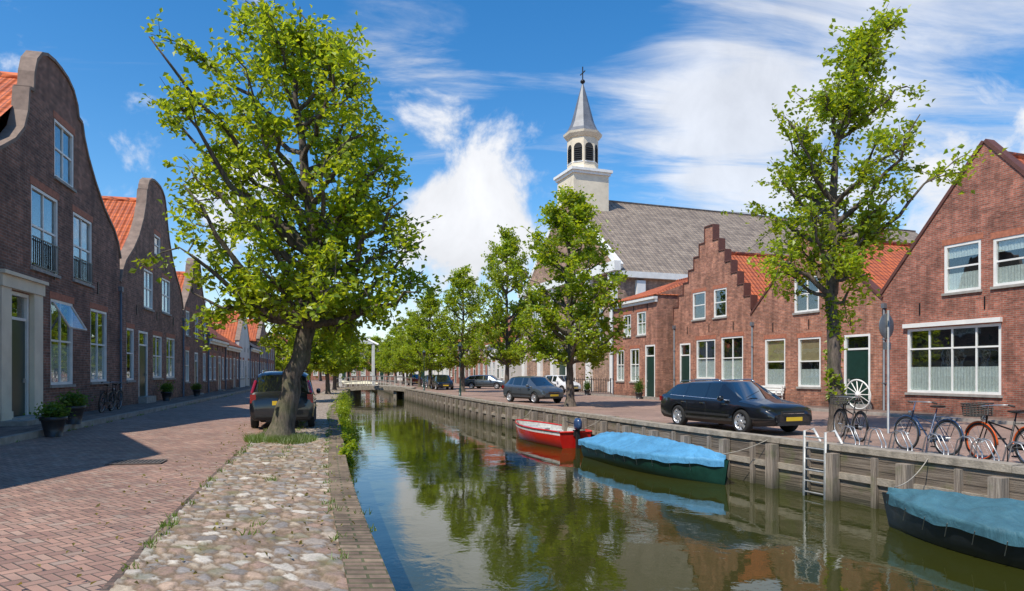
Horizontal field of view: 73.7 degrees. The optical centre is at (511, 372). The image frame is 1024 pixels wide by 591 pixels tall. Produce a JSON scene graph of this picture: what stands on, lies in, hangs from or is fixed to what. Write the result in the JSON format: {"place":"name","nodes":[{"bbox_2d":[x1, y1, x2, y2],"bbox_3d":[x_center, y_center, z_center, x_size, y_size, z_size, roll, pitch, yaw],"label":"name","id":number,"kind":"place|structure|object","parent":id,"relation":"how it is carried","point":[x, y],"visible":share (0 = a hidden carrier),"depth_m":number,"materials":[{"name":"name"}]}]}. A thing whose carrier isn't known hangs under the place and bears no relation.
{"place":"outdoors","nodes":[
{"label":"outdoors","id":0,"kind":"place"},
{"bbox_2d":[0,386,251,445],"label":"pavement","id":1,"kind":"structure","parent":0,"point":[10,434],"depth_m":23.41,"materials":[{"name":"concrete"}]},
{"bbox_2d":[0,56,119,411],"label":"walls","id":2,"kind":"structure","parent":1,"relation":"on","point":[27,154],"depth_m":22.34,"materials":[{"name":"brick"}]},
{"bbox_2d":[0,71,17,132],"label":"roof","id":3,"kind":"structure","parent":2,"relation":"attached to","point":[8,80],"depth_m":20.89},
{"bbox_2d":[0,269,48,425],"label":"door surround","id":4,"kind":"object","parent":2,"relation":"attached to","point":[32,287],"visible":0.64,"depth_m":18.70,"materials":[{"name":"beige stone"}]},
{"bbox_2d":[12,110,109,419],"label":"windows","id":5,"kind":"structure","parent":2,"relation":"attached to","point":[61,364],"depth_m":22.15,"materials":[{"name":"white paint"}]},
{"bbox_2d":[32,235,92,283],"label":"window railings","id":6,"kind":"object","parent":5,"relation":"attached to","point":[48,268],"depth_m":21.48,"materials":[{"name":"black metal"}]},
{"bbox_2d":[52,302,86,330],"bbox_3d":[-14.491,-1.834,22.407,0.515,0.839,1.594,0,0,-15],"label":"open casement","id":7,"kind":"object","parent":5,"relation":"attached to","point":[84,328],"visible":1,"depth_m":22.18,"materials":[{"name":"white paint"}]},
{"bbox_2d":[0,50,121,258],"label":"gable coping","id":8,"kind":"object","parent":2,"relation":"attached to","point":[13,130],"visible":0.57,"depth_m":20.02,"materials":[{"name":"stone"}]},
{"bbox_2d":[54,273,123,406],"bbox_3d":[-14.793,-1.075,22.970,0.147,4.950,10.974,0,0,-15],"label":"downpipe and anchors","id":9,"kind":"object","parent":2,"relation":"attached to","point":[120,289],"visible":0.89,"depth_m":28.16,"materials":[{"name":"black metal"}]},
{"bbox_2d":[55,388,94,423],"bbox_3d":[-11.953,0.916,18.668,0.939,0.968,0.954,0,0,0],"label":"potted plant","id":10,"kind":"object","parent":1,"relation":"on","point":[77,401],"visible":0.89,"depth_m":18.46,"materials":[{"name":"green plant"}]},
{"bbox_2d":[98,382,120,412],"bbox_3d":[-14.499,0.886,24.511,0.616,1.074,1.869,6,-1,-14],"label":"bicycle","id":11,"kind":"object","parent":1,"relation":"on","point":[105,402],"visible":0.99,"depth_m":24.33,"materials":[{"name":"black metal"}]},
{"bbox_2d":[107,381,127,410],"bbox_3d":[-14.850,0.886,25.612,0.616,1.074,1.869,6,-2,-16],"label":"bicycle","id":12,"kind":"object","parent":1,"relation":"on","point":[119,392],"visible":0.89,"depth_m":25.82,"materials":[{"name":"black metal"}]},
{"bbox_2d":[120,181,182,405],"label":"walls","id":13,"kind":"structure","parent":1,"relation":"on","point":[143,319],"depth_m":33.20,"materials":[{"name":"brown brick"}]},
{"bbox_2d":[102,196,135,249],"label":"roof","id":14,"kind":"structure","parent":13,"relation":"attached to","point":[120,210],"depth_m":32.83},
{"bbox_2d":[126,229,175,403],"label":"windows","id":15,"kind":"structure","parent":13,"relation":"attached to","point":[143,397],"depth_m":33.36,"materials":[{"name":"white paint"}]},
{"bbox_2d":[120,178,183,308],"bbox_3d":[-17.947,-6.638,34.138,0.430,5.827,12.230,0,0,-15],"label":"gable coping","id":16,"kind":"object","parent":13,"relation":"attached to","point":[129,246],"visible":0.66,"depth_m":31.70,"materials":[{"name":"stone"}]},
{"bbox_2d":[157,381,175,400],"bbox_3d":[-17.227,0.878,33.934,0.898,1.044,0.848,0,0,43],"label":"potted plant","id":17,"kind":"object","parent":1,"relation":"on","point":[166,391],"visible":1,"depth_m":33.86,"materials":[{"name":"green plant"}]},
{"bbox_2d":[183,260,207,395],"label":"walls","id":18,"kind":"structure","parent":1,"relation":"on","point":[193,300],"depth_m":43.40,"materials":[{"name":"brick"}]},
{"bbox_2d":[182,258,208,324],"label":"gable coping","id":19,"kind":"object","parent":18,"relation":"attached to","point":[185,294],"visible":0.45,"depth_m":42.22,"materials":[{"name":"stone"}]},
{"bbox_2d":[185,307,206,394],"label":"windows","id":20,"kind":"structure","parent":18,"relation":"attached to","point":[196,360],"depth_m":43.96,"materials":[{"name":"white paint"}]},
{"bbox_2d":[209,338,224,391],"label":"walls","id":21,"kind":"structure","parent":1,"relation":"on","point":[213,386],"depth_m":51.49,"materials":[{"name":"brown brick"}]},
{"bbox_2d":[209,352,225,390],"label":"windows","id":22,"kind":"structure","parent":21,"relation":"attached to","point":[219,370],"depth_m":52.37,"materials":[{"name":"white paint"}]},
{"bbox_2d":[205,301,249,386],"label":"walls","id":23,"kind":"structure","parent":1,"relation":"on","point":[243,343],"depth_m":67.50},
{"bbox_2d":[209,310,238,342],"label":"roof","id":24,"kind":"structure","parent":23,"relation":"attached to","point":[229,332],"depth_m":64.81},
{"bbox_2d":[226,345,238,389],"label":"walls","id":25,"kind":"structure","parent":1,"relation":"on","point":[229,382],"depth_m":59.56,"materials":[{"name":"brick"}]},
{"bbox_2d":[226,355,239,388],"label":"windows","id":26,"kind":"structure","parent":25,"relation":"attached to","point":[233,379],"depth_m":60.15,"materials":[{"name":"white paint"}]},
{"bbox_2d":[250,346,258,385],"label":"walls","id":27,"kind":"structure","parent":1,"relation":"on","point":[254,356],"depth_m":75.94,"materials":[{"name":"brick"}]},
{"bbox_2d":[250,322,266,371],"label":"walls","id":28,"kind":"structure","parent":1,"relation":"on","point":[256,343],"depth_m":85.57,"materials":[{"name":"brown brick"}]},
{"bbox_2d":[247,319,258,340],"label":"roof","id":29,"kind":"structure","parent":28,"relation":"attached to","point":[253,329],"depth_m":82.48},
{"bbox_2d":[0,380,324,590],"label":"brick road","id":30,"kind":"structure","parent":0,"point":[54,491],"depth_m":9.74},
{"bbox_2d":[23,397,75,436],"bbox_3d":[-11.173,1.068,16.632,0.994,0.964,0.912,0,0,0],"label":"potted plant","id":31,"kind":"object","parent":30,"relation":"on","point":[54,418],"visible":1,"depth_m":16.44,"materials":[{"name":"green plant"}]},
{"bbox_2d":[105,459,167,464],"bbox_3d":[-6.700,1.591,12.200,0.890,0.016,0.540,1,0,-15],"label":"drain grate","id":32,"kind":"object","parent":30,"relation":"on","point":[149,461],"visible":1,"depth_m":12.18,"materials":[{"name":"metal"}]},
{"bbox_2d":[99,384,330,590],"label":"brick gutter edge","id":33,"kind":"object","parent":30,"relation":"on","point":[109,584],"visible":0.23,"depth_m":6.36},
{"bbox_2d":[249,365,320,427],"bbox_3d":[-7.149,0.696,21.596,2.100,1.869,4.299,0,0,-15],"label":"parked car","id":34,"kind":"object","parent":30,"relation":"on","point":[265,391],"visible":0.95,"depth_m":19.66,"materials":[{"name":"black paint"}]},
{"bbox_2d":[0,0,1023,383],"label":"sky","id":35,"kind":"structure","parent":0,"point":[681,94],"materials":[{"name":"blue"}]},
{"bbox_2d":[314,380,1023,462],"bbox_3d":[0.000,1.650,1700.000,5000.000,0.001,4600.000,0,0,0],"label":"ground","id":36,"kind":"structure","parent":0,"point":[639,409],"depth_m":21.74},
{"bbox_2d":[109,438,347,590],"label":"cobble strip","id":37,"kind":"object","parent":36,"relation":"on","point":[309,565],"visible":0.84,"depth_m":6.74,"materials":[{"name":"stone"}]},
{"bbox_2d":[17,421,354,584],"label":"fallen leaves","id":38,"kind":"object","parent":37,"relation":"on","point":[214,528],"visible":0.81,"depth_m":8.06,"materials":[{"name":"green plant"}]},
{"bbox_2d":[242,431,318,444],"bbox_3d":[-5.457,1.540,16.184,1.750,0.221,2.207,0,0,-30],"label":"grass patch","id":39,"kind":"object","parent":37,"relation":"on","point":[300,438],"visible":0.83,"depth_m":15.90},
{"bbox_2d":[275,341,287,370],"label":"linden tree","id":40,"kind":"object","parent":36,"relation":"on","point":[278,363],"visible":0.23,"depth_m":138.53,"materials":[{"name":"green plant"}]},
{"bbox_2d":[295,383,344,437],"bbox_3d":[-16.747,1.630,63.595,2.690,0.001,96.322,0,0,-14],"label":"cobble strip","id":41,"kind":"object","parent":36,"relation":"on","point":[323,400],"visible":0.27,"depth_m":24.82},
{"bbox_2d":[129,0,451,437],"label":"linden tree","id":42,"kind":"object","parent":41,"relation":"on","point":[318,295],"visible":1,"depth_m":15.80,"materials":[{"name":"green plant"}]},
{"bbox_2d":[263,269,340,377],"bbox_3d":[-11.334,-2.239,38.222,5.835,7.796,5.047,0,0,33],"label":"linden tree","id":43,"kind":"object","parent":41,"relation":"on","point":[320,357],"visible":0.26,"depth_m":37.30,"materials":[{"name":"green plant"}]},
{"bbox_2d":[312,313,362,393],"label":"linden tree","id":44,"kind":"object","parent":41,"relation":"on","point":[339,354],"visible":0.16,"depth_m":51.45,"materials":[{"name":"green plant"}]},
{"bbox_2d":[312,311,367,389],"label":"linden tree","id":45,"kind":"object","parent":41,"relation":"on","point":[356,360],"visible":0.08,"depth_m":63.49,"materials":[{"name":"green plant"}]},
{"bbox_2d":[339,337,378,385],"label":"drawbridge frame","id":46,"kind":"object","parent":36,"relation":"on","point":[369,341],"visible":0.39,"depth_m":84.58,"materials":[{"name":"white paint"}]},
{"bbox_2d":[328,383,395,590],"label":"quay wall","id":47,"kind":"structure","parent":36,"relation":"on","point":[364,566],"depth_m":6.86,"materials":[{"name":"brick"}]},
{"bbox_2d":[328,384,365,472],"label":"quay wall plants","id":48,"kind":"object","parent":47,"relation":"attached to","point":[343,402],"visible":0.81,"depth_m":18.37,"materials":[{"name":"green plant"}]},
{"bbox_2d":[359,335,384,379],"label":"linden tree","id":49,"kind":"object","parent":36,"relation":"on","point":[364,364],"visible":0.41,"depth_m":129.33,"materials":[{"name":"green plant"}]},
{"bbox_2d":[336,376,415,399],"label":"wooden footbridge","id":50,"kind":"object","parent":36,"relation":"on","point":[355,392],"visible":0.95,"depth_m":68.03,"materials":[{"name":"wood"}]},
{"bbox_2d":[375,342,394,381],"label":"linden tree","id":51,"kind":"object","parent":36,"relation":"on","point":[378,360],"visible":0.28,"depth_m":117.34,"materials":[{"name":"green plant"}]},
{"bbox_2d":[376,326,399,382],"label":"linden tree","id":52,"kind":"object","parent":36,"relation":"on","point":[385,357],"visible":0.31,"depth_m":106.13,"materials":[{"name":"green plant"}]},
{"bbox_2d":[379,335,409,383],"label":"linden tree","id":53,"kind":"object","parent":36,"relation":"on","point":[386,349],"visible":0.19,"depth_m":95.47,"materials":[{"name":"green plant"}]},
{"bbox_2d":[388,310,422,385],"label":"linden tree","id":54,"kind":"object","parent":36,"relation":"on","point":[403,322],"visible":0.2,"depth_m":85.37,"materials":[{"name":"green plant"}]},
{"bbox_2d":[393,315,442,386],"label":"linden tree","id":55,"kind":"object","parent":36,"relation":"on","point":[410,331],"visible":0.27,"depth_m":76.67,"materials":[{"name":"green plant"}]},
{"bbox_2d":[400,290,452,388],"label":"linden tree","id":56,"kind":"object","parent":36,"relation":"on","point":[427,305],"visible":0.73,"depth_m":67.31,"materials":[{"name":"green plant"}]},
{"bbox_2d":[431,375,453,389],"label":"parked car","id":57,"kind":"object","parent":36,"relation":"on","point":[441,381],"visible":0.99,"depth_m":65.31,"materials":[{"name":"black paint"}]},
{"bbox_2d":[16,394,896,570],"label":"grass tufts","id":58,"kind":"object","parent":36,"relation":"on","point":[163,524],"visible":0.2,"depth_m":8.36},
{"bbox_2d":[449,350,466,383],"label":"walls","id":59,"kind":"structure","parent":36,"relation":"on","point":[457,374],"depth_m":104.71,"materials":[{"name":"red brick"}]},
{"bbox_2d":[431,264,493,391],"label":"linden tree","id":60,"kind":"object","parent":36,"relation":"on","point":[460,283],"visible":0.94,"depth_m":57.37,"materials":[{"name":"green plant"}]},
{"bbox_2d":[465,375,504,388],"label":"parked car","id":61,"kind":"object","parent":36,"relation":"on","point":[477,381],"visible":0.87,"depth_m":69.35,"materials":[{"name":"grey paint"}]},
{"bbox_2d":[467,315,513,376],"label":"walls","id":62,"kind":"structure","parent":36,"relation":"on","point":[481,366],"depth_m":92.92,"materials":[{"name":"red brick"}]},
{"bbox_2d":[469,224,539,397],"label":"linden tree","id":63,"kind":"object","parent":36,"relation":"on","point":[503,355],"visible":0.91,"depth_m":44.46,"materials":[{"name":"green plant"}]},
{"bbox_2d":[488,338,521,379],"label":"walls","id":64,"kind":"structure","parent":36,"relation":"on","point":[518,370],"depth_m":82.08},
{"bbox_2d":[502,376,563,402],"bbox_3d":[1.198,0.915,38.004,1.980,1.470,3.899,0,0,-34],"label":"parked car","id":65,"kind":"object","parent":36,"relation":"on","point":[534,389],"visible":1,"depth_m":37.22,"materials":[{"name":"grey paint"}]},
{"bbox_2d":[543,375,580,392],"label":"parked car","id":66,"kind":"object","parent":36,"relation":"on","point":[559,381],"visible":0.38,"depth_m":54.98,"materials":[{"name":"white paint"}]},
{"bbox_2d":[502,184,631,406],"bbox_3d":[2.720,-3.754,33.400,6.158,10.819,6.664,0,0,-23],"label":"linden tree","id":67,"kind":"object","parent":36,"relation":"on","point":[564,223],"visible":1,"depth_m":32.62,"materials":[{"name":"green plant"}]},
{"bbox_2d":[573,378,610,393],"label":"iron fence","id":68,"kind":"object","parent":36,"relation":"on","point":[582,379],"visible":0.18,"depth_m":53.16,"materials":[{"name":"black metal"}]},
{"bbox_2d":[632,376,646,398],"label":"potted plant","id":69,"kind":"object","parent":36,"relation":"on","point":[639,389],"visible":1,"depth_m":42.89,"materials":[{"name":"green plant"}]},
{"bbox_2d":[613,285,682,396],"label":"walls","id":70,"kind":"structure","parent":36,"relation":"on","point":[659,323],"depth_m":43.37,"materials":[{"name":"red brick"}]},
{"bbox_2d":[611,296,657,309],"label":"cornice","id":71,"kind":"structure","parent":70,"relation":"attached to","point":[646,300],"depth_m":44.68,"materials":[{"name":"white paint"}]},
{"bbox_2d":[615,307,654,396],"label":"windows","id":72,"kind":"structure","parent":70,"relation":"attached to","point":[649,371],"depth_m":45.24,"materials":[{"name":"white paint"}]},
{"bbox_2d":[608,277,687,304],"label":"roof","id":73,"kind":"structure","parent":70,"relation":"on","point":[663,288],"depth_m":45.41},
{"bbox_2d":[379,382,1023,509],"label":"timber quay wall","id":74,"kind":"structure","parent":36,"relation":"on","point":[862,475],"depth_m":15.18,"materials":[{"name":"grey wood"}]},
{"bbox_2d":[802,428,842,499],"bbox_3d":[6.705,2.178,14.750,0.389,1.944,0.761,0,0,-24],"label":"quay ladder","id":75,"kind":"object","parent":74,"relation":"attached to","point":[824,449],"visible":0.94,"depth_m":14.72,"materials":[{"name":"metal"}]},
{"bbox_2d":[674,225,751,385],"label":"walls","id":76,"kind":"structure","parent":36,"relation":"on","point":[712,268],"depth_m":39.28,"materials":[{"name":"red brick"}]},
{"bbox_2d":[672,321,733,386],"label":"downpipe and anchors","id":77,"kind":"object","parent":76,"relation":"attached to","point":[674,328],"visible":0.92,"depth_m":42.67,"materials":[{"name":"black metal"}]},
{"bbox_2d":[680,283,743,382],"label":"windows","id":78,"kind":"structure","parent":76,"relation":"attached to","point":[732,366],"depth_m":39.09,"materials":[{"name":"white paint"}]},
{"bbox_2d":[673,224,757,319],"bbox_3d":[11.536,-5.915,39.455,0.430,5.190,7.430,0,0,-19],"label":"gable coping","id":79,"kind":"object","parent":76,"relation":"on","point":[734,269],"visible":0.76,"depth_m":37.97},
{"bbox_2d":[731,251,788,300],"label":"roof","id":80,"kind":"structure","parent":76,"relation":"attached to","point":[751,274],"depth_m":39.05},
{"bbox_2d":[659,379,811,432],"bbox_3d":[6.452,0.851,20.095,2.080,1.598,4.959,0,0,-22],"label":"parked car","id":81,"kind":"object","parent":36,"relation":"on","point":[742,406],"visible":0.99,"depth_m":19.17,"materials":[{"name":"black paint"}]},
{"bbox_2d":[751,232,883,409],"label":"walls","id":82,"kind":"structure","parent":36,"relation":"on","point":[776,312],"depth_m":32.33,"materials":[{"name":"red brick"}]},
{"bbox_2d":[750,318,850,381],"bbox_3d":[13.618,-0.550,32.774,0.147,4.200,6.490,0,0,-19],"label":"downpipe and anchors","id":83,"kind":"object","parent":82,"relation":"attached to","point":[752,325],"visible":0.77,"depth_m":35.72,"materials":[{"name":"black metal"}]},
{"bbox_2d":[750,230,882,314],"bbox_3d":[14.099,-4.888,32.132,0.430,3.715,8.320,0,0,-19],"label":"gable coping","id":84,"kind":"object","parent":82,"relation":"attached to","point":[873,286],"visible":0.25,"depth_m":29.04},
{"bbox_2d":[764,269,871,408],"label":"windows","id":85,"kind":"structure","parent":82,"relation":"attached to","point":[857,359],"depth_m":32.08,"materials":[{"name":"white paint"}]},
{"bbox_2d":[840,237,911,288],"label":"roof","id":86,"kind":"structure","parent":82,"relation":"attached to","point":[882,271],"depth_m":31.64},
{"bbox_2d":[837,425,860,445],"bbox_3d":[7.706,1.431,15.600,0.180,0.445,0.640,0,0,-10],"label":"bicycle rack","id":87,"kind":"object","parent":36,"relation":"on","point":[849,426],"visible":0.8,"depth_m":15.57,"materials":[{"name":"metal"}]},
{"bbox_2d":[830,394,868,441],"bbox_3d":[8.371,1.121,16.897,0.616,1.101,1.869,2,0,2],"label":"bicycle","id":88,"kind":"object","parent":36,"relation":"on","point":[845,416],"visible":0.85,"depth_m":17.08,"materials":[{"name":"black metal"}]},
{"bbox_2d":[721,0,1008,431],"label":"linden tree","id":89,"kind":"object","parent":36,"relation":"on","point":[861,53],"visible":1,"depth_m":18.80,"materials":[{"name":"green plant"}]},
{"bbox_2d":[861,427,886,447],"bbox_3d":[7.971,1.431,15.000,0.180,0.445,0.640,0,0,-10],"label":"bicycle rack","id":90,"kind":"object","parent":36,"relation":"on","point":[875,428],"visible":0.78,"depth_m":14.98,"materials":[{"name":"metal"}]},
{"bbox_2d":[879,310,893,432],"bbox_3d":[10.243,-0.025,18.612,0.690,3.350,0.096,0,0,-30],"label":"traffic sign","id":91,"kind":"object","parent":36,"relation":"on","point":[886,326],"visible":1,"depth_m":18.58,"materials":[{"name":"metal"}]},
{"bbox_2d":[886,430,914,451],"bbox_3d":[8.183,1.431,14.400,0.180,0.445,0.640,0,0,-10],"label":"bicycle rack","id":92,"kind":"object","parent":36,"relation":"on","point":[904,440],"visible":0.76,"depth_m":14.39,"materials":[{"name":"metal"}]},
{"bbox_2d":[894,401,963,454],"bbox_3d":[8.571,1.134,14.102,0.616,1.074,1.869,2,0,-10],"label":"bicycle","id":93,"kind":"object","parent":36,"relation":"on","point":[933,438],"visible":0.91,"depth_m":13.93,"materials":[{"name":"blue paint"}]},
{"bbox_2d":[921,433,948,454],"bbox_3d":[8.485,1.431,13.700,0.180,0.445,0.640,0,0,-10],"label":"bicycle rack","id":94,"kind":"object","parent":36,"relation":"on","point":[939,442],"visible":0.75,"depth_m":13.68,"materials":[{"name":"metal"}]},
{"bbox_2d":[882,143,1023,418],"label":"walls","id":95,"kind":"structure","parent":36,"relation":"on","point":[995,201],"depth_m":24.71,"materials":[{"name":"red brick"}]},
{"bbox_2d":[881,296,984,409],"bbox_3d":[16.376,-0.650,24.894,0.147,4.400,6.828,0,0,-19],"label":"downpipe and anchors","id":96,"kind":"object","parent":95,"relation":"attached to","point":[883,305],"visible":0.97,"depth_m":28.00,"materials":[{"name":"black metal"}]},
{"bbox_2d":[879,139,1023,294],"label":"gable coping","id":97,"kind":"object","parent":95,"relation":"attached to","point":[1010,158],"visible":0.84,"depth_m":24.73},
{"bbox_2d":[902,317,1002,327],"bbox_3d":[17.012,-4.436,25.625,1.811,5.349,3.864,0,0,-19],"label":"window hood and flue","id":98,"kind":"object","parent":95,"relation":"attached to","point":[966,321],"visible":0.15,"depth_m":25.07,"materials":[{"name":"white paint"}]},
{"bbox_2d":[904,227,1023,397],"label":"windows","id":99,"kind":"structure","parent":95,"relation":"attached to","point":[964,360],"depth_m":24.98,"materials":[{"name":"white paint"}]},
{"bbox_2d":[952,435,982,458],"bbox_3d":[8.740,1.431,13.100,0.180,0.445,0.640,0,0,-10],"label":"bicycle rack","id":100,"kind":"object","parent":36,"relation":"on","point":[967,436],"visible":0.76,"depth_m":13.04,"materials":[{"name":"metal"}]},
{"bbox_2d":[968,438,999,460],"bbox_3d":[8.700,1.431,12.600,0.180,0.445,0.640,0,0,-10],"label":"bicycle rack","id":101,"kind":"object","parent":36,"relation":"on","point":[980,439],"visible":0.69,"depth_m":12.56,"materials":[{"name":"metal"}]},
{"bbox_2d":[960,402,1023,463],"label":"bicycle","id":102,"kind":"object","parent":36,"relation":"on","point":[984,415],"visible":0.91,"depth_m":12.70,"materials":[{"name":"red metal"}]},
{"bbox_2d":[346,384,1023,590],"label":"canal water","id":103,"kind":"structure","parent":0,"point":[452,501],"depth_m":11.90,"materials":[{"name":"liquid"}]},
{"bbox_2d":[515,418,591,448],"bbox_3d":[1.295,2.255,26.988,1.670,1.290,6.123,0,0,-22],"label":"red motorboat with outboard","id":104,"kind":"object","parent":103,"relation":"on","point":[548,434],"visible":0.89,"depth_m":25.25,"materials":[{"name":"paint"}]},
{"bbox_2d":[578,432,728,484],"bbox_3d":[4.019,2.333,19.252,1.984,1.094,6.378,0,0,-21],"label":"covered boat","id":105,"kind":"object","parent":103,"relation":"on","point":[661,456],"visible":1,"depth_m":18.07,"materials":[{"name":"fabric"}]},
{"bbox_2d":[882,487,1023,569],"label":"covered boat","id":106,"kind":"object","parent":103,"relation":"on","point":[990,529],"visible":0.99,"depth_m":10.24,"materials":[{"name":"fabric"}]},
{"bbox_2d":[517,67,917,392],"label":"church","id":107,"kind":"structure","parent":0,"point":[658,246],"depth_m":64.95,"materials":[{"name":"paint"}]},
{"bbox_2d":[532,299,602,374],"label":"windows","id":108,"kind":"structure","parent":107,"relation":"in","point":[561,371],"depth_m":66.34,"materials":[{"name":"white paint"}]},
{"bbox_2d":[565,391,1023,425],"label":"pavement","id":109,"kind":"structure","parent":0,"point":[999,420],"depth_m":25.69,"materials":[{"name":"brick"}]},
{"bbox_2d":[761,385,784,398],"bbox_3d":[12.827,1.095,34.097,0.510,0.880,1.600,0,0,-21],"label":"park bench","id":110,"kind":"object","parent":109,"relation":"on","point":[781,390],"visible":0.43,"depth_m":33.82,"materials":[{"name":"white paint"}]},
{"bbox_2d":[845,379,870,408],"bbox_3d":[14.636,0.919,28.874,0.200,1.310,1.310,-7,3,-20],"label":"cart wheel","id":111,"kind":"object","parent":109,"relation":"on","point":[857,394],"visible":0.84,"depth_m":28.80,"materials":[{"name":"white paint"}]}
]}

